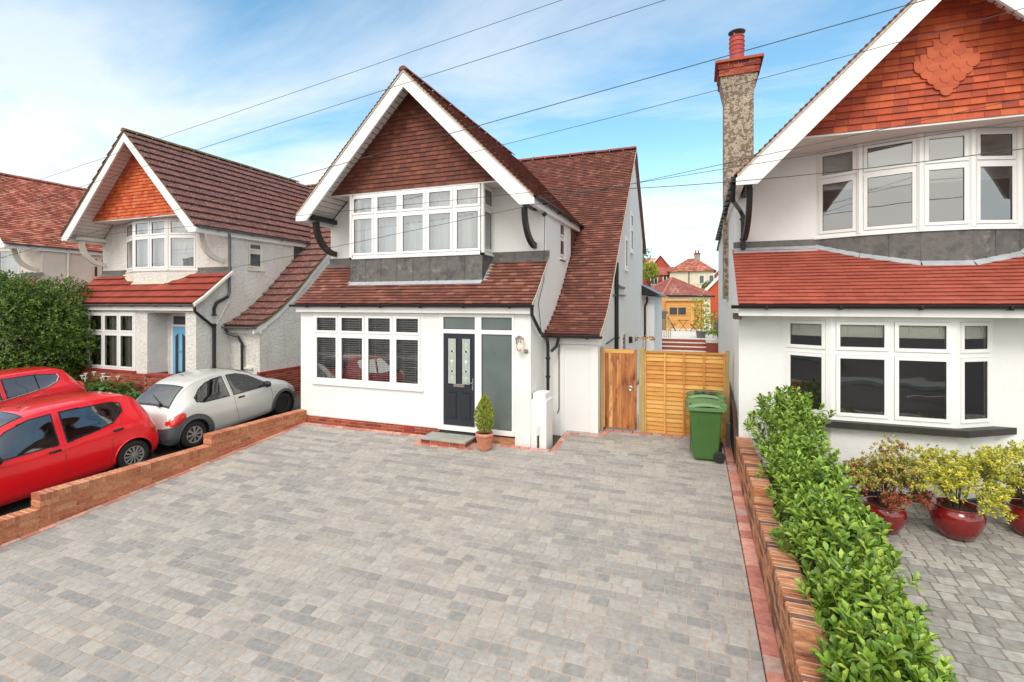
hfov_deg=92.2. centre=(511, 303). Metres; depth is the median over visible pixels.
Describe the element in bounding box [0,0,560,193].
overhead cable
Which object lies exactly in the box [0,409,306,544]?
garden wall
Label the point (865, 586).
hedge shrub
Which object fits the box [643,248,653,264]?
tree
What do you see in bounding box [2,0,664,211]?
overhead cable
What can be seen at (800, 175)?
overhead cable
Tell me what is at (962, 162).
bay window
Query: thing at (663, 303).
fence
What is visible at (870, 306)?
house
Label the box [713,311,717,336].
fence
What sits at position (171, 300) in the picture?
house
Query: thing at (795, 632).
garden wall
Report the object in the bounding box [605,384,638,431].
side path
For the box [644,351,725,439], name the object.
fence
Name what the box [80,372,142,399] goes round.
lily clump
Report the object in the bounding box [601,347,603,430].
fence post
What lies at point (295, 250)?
triangular window
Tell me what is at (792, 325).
front window
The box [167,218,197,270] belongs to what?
bay window
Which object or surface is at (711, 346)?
wall
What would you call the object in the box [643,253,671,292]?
house
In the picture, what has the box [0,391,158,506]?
parked car
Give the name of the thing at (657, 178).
overhead cable
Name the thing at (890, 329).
front window
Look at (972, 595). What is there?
neighbour driveway
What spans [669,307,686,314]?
window
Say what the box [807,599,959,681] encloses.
hedge shrub
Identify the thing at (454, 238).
bay window
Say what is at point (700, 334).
potted plant
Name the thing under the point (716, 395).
wheelie bin
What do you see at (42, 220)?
house
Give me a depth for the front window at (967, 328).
7.55 m
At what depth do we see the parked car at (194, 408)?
11.13 m
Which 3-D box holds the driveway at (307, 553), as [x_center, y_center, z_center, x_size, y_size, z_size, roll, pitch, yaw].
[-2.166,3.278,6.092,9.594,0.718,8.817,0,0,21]
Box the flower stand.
[635,335,654,350]
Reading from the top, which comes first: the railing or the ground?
the railing
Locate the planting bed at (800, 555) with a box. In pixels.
[767,476,822,615]
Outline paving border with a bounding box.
[0,422,785,681]
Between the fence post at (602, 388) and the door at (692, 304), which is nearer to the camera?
the fence post at (602, 388)
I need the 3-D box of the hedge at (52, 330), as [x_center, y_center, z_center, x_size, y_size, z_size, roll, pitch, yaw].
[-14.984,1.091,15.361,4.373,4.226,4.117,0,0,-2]
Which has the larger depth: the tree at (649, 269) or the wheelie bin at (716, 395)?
the tree at (649, 269)
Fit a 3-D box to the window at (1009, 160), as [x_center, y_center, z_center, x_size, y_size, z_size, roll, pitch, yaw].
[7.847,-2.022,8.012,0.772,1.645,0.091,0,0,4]
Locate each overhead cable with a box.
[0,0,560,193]
[1,0,924,257]
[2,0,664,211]
[2,192,529,243]
[219,98,1023,270]
[450,8,1023,157]
[535,120,1023,199]
[545,148,1023,191]
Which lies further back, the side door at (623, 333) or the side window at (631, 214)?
the side window at (631, 214)
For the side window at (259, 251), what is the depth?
15.88 m
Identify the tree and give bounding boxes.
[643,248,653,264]
[643,261,659,286]
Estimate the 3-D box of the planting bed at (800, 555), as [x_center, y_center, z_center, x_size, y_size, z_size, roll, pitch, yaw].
[2.914,3.396,4.404,0.665,0.728,9.100,0,0,21]
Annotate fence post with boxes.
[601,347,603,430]
[639,347,644,433]
[725,350,729,438]
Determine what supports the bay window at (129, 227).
in the house at (171, 300)
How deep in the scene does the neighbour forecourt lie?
9.45 m
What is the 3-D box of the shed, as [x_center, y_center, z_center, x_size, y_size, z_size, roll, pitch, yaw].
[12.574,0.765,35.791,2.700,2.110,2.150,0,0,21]
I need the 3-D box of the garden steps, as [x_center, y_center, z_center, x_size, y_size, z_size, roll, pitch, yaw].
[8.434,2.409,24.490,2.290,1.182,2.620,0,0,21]
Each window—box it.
[0,248,20,276]
[1,251,2,270]
[75,312,136,372]
[91,256,102,279]
[125,221,140,272]
[132,218,172,271]
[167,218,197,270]
[239,339,253,369]
[247,241,264,271]
[292,246,303,259]
[311,313,423,391]
[349,183,485,258]
[350,199,364,259]
[473,183,493,256]
[560,223,566,260]
[625,236,628,271]
[630,211,634,253]
[650,278,657,284]
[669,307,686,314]
[699,275,703,283]
[709,275,713,281]
[783,316,831,418]
[814,145,861,239]
[830,316,956,427]
[858,135,922,235]
[919,129,975,231]
[953,317,992,427]
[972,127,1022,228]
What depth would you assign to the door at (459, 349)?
10.63 m
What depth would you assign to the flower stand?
16.85 m
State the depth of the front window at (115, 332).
15.28 m
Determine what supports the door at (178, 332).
in the house at (171, 300)
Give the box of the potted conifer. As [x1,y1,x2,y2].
[473,394,494,450]
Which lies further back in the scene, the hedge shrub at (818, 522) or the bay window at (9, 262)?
the bay window at (9, 262)
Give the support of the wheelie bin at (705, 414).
on the passage paving
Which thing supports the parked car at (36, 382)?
on the neighbour forecourt
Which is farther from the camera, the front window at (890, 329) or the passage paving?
the passage paving
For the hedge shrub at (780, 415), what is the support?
on the planting bed at (800, 555)
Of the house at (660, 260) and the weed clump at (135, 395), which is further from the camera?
the house at (660, 260)
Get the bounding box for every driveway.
[0,425,765,681]
[814,496,1023,681]
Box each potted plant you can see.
[691,297,710,337]
[705,312,716,329]
[705,329,717,336]
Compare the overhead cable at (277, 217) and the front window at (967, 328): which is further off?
the overhead cable at (277, 217)
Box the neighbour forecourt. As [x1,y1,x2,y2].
[0,413,277,515]
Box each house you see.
[0,172,102,367]
[56,127,330,399]
[289,65,667,449]
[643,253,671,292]
[645,244,716,295]
[714,0,1023,504]
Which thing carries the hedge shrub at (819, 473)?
on the planting bed at (800, 555)
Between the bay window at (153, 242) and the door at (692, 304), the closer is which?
the bay window at (153, 242)
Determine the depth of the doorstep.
10.25 m
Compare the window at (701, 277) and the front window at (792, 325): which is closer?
the front window at (792, 325)
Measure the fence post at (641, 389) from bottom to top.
2.050 m
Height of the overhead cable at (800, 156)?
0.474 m
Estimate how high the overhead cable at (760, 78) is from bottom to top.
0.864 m
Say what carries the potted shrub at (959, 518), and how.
on the neighbour driveway at (972, 595)
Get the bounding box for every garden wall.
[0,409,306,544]
[736,437,826,681]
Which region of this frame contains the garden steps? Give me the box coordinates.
[662,338,705,352]
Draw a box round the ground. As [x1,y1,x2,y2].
[292,345,1021,681]
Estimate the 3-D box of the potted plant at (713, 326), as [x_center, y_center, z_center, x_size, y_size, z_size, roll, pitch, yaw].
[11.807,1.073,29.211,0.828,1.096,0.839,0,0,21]
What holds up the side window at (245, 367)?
in the house at (171, 300)
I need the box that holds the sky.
[0,0,910,273]
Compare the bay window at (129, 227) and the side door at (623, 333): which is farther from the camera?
the bay window at (129, 227)
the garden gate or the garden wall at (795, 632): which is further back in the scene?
the garden gate
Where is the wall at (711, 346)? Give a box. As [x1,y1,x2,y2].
[706,340,717,352]
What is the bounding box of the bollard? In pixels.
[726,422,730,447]
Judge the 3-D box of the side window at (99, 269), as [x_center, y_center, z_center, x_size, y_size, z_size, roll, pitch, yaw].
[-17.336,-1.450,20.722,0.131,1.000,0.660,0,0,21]
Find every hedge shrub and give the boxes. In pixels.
[743,384,835,466]
[755,423,850,515]
[765,450,863,569]
[769,479,895,580]
[794,530,941,668]
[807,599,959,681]
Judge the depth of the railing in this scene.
26.09 m
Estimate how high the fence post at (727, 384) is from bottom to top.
2.030 m
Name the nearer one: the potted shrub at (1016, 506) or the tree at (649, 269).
the potted shrub at (1016, 506)
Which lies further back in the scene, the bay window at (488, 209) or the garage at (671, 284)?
the garage at (671, 284)
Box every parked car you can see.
[0,366,85,422]
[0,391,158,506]
[136,368,294,449]
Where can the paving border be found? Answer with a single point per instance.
(773, 669)
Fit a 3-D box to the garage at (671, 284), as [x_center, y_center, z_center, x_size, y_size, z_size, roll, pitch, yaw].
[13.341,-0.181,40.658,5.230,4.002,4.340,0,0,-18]
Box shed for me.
[665,299,704,328]
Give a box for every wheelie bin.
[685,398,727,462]
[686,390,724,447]
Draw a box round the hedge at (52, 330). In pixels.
[0,269,109,384]
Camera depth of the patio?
28.55 m
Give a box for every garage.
[650,277,714,325]
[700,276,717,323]
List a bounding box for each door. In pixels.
[173,327,184,389]
[444,333,474,426]
[621,330,625,348]
[691,303,698,327]
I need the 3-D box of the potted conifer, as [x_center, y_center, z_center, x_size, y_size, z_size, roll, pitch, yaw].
[-0.549,2.383,9.919,0.462,1.119,0.446,0,0,21]
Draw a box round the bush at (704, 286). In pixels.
[701,280,710,295]
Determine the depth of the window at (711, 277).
92.60 m
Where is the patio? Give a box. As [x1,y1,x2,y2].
[662,325,717,342]
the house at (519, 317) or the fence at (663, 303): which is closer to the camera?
the house at (519, 317)
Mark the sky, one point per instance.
(74, 73)
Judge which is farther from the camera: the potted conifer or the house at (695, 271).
the house at (695, 271)
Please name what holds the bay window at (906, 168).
in the house at (870, 306)
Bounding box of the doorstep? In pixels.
[420,431,475,447]
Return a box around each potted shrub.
[842,433,940,533]
[897,443,1019,540]
[974,439,1023,535]
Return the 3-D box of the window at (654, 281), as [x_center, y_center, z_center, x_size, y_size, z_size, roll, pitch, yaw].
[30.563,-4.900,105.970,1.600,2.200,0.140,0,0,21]
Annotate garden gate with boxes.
[604,349,636,429]
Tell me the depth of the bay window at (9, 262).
19.52 m
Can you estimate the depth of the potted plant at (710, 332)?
23.78 m
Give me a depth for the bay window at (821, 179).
9.11 m
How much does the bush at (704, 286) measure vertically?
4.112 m
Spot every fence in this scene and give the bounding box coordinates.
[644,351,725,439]
[662,297,667,309]
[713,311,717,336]
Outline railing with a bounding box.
[662,319,672,337]
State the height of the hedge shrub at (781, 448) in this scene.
1.562 m
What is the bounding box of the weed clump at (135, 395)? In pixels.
[128,391,141,398]
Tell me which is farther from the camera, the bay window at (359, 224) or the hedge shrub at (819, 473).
the bay window at (359, 224)
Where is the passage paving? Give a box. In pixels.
[551,430,727,470]
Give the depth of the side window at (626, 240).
14.91 m
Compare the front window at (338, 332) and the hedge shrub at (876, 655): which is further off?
the front window at (338, 332)
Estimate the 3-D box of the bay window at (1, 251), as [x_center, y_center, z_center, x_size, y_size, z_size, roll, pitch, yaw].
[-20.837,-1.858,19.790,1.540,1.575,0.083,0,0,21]
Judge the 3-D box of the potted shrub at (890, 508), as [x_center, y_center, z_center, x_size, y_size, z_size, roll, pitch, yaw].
[5.145,2.506,6.864,0.937,1.319,1.174,0,0,-37]
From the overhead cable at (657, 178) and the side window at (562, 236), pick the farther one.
the side window at (562, 236)

